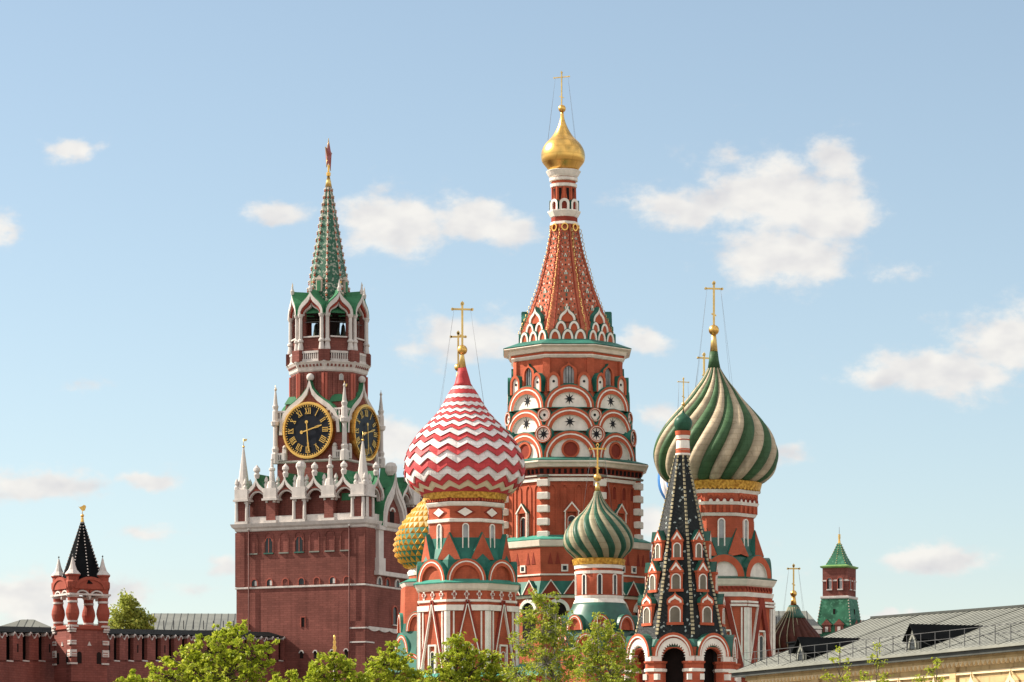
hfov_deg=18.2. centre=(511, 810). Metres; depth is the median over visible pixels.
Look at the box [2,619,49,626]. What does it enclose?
palace building
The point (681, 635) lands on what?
bell tower
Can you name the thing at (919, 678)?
sapling
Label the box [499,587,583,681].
birch tree
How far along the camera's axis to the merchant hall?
155.50 m
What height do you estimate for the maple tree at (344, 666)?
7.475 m
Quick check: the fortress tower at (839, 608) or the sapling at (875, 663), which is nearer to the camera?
the sapling at (875, 663)
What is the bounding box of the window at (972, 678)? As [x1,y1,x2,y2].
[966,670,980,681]
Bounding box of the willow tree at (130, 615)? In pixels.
[108,588,156,629]
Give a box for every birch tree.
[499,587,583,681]
[564,612,641,681]
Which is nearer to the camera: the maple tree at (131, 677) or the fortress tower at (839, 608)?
the maple tree at (131, 677)
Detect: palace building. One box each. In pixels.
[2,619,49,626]
[151,613,235,630]
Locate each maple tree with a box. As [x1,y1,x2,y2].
[115,669,151,681]
[145,620,287,681]
[268,651,374,681]
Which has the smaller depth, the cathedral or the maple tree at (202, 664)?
the maple tree at (202, 664)
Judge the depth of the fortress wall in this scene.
304.91 m
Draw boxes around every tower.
[50,505,110,681]
[230,138,423,681]
[623,377,740,681]
[817,534,860,636]
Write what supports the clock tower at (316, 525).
on the ground
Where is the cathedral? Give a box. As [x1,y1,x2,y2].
[388,71,820,681]
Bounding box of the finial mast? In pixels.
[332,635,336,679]
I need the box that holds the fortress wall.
[0,626,285,681]
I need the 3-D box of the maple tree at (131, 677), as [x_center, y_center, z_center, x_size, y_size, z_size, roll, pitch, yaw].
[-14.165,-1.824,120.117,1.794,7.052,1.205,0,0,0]
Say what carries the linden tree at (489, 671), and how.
on the ground
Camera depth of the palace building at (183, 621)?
427.07 m
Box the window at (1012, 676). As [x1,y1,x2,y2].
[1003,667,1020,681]
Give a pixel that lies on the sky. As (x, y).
(848, 175)
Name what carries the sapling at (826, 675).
on the ground
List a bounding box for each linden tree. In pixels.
[357,640,424,681]
[412,632,520,681]
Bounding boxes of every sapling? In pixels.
[820,645,857,681]
[859,642,889,681]
[911,657,945,681]
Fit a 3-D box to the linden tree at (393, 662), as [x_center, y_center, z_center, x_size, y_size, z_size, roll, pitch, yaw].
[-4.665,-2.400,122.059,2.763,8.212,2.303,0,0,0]
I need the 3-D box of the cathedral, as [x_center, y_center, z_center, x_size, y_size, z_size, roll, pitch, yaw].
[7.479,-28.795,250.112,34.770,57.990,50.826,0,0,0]
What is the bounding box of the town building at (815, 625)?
[775,611,821,633]
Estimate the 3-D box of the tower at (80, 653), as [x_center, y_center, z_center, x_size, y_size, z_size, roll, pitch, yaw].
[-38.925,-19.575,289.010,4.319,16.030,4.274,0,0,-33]
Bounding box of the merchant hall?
[729,604,1023,681]
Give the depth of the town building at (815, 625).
338.42 m
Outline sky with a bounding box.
[0,0,1023,626]
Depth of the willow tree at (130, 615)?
334.06 m
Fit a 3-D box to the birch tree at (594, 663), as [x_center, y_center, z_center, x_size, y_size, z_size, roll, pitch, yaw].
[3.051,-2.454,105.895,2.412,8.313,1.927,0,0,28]

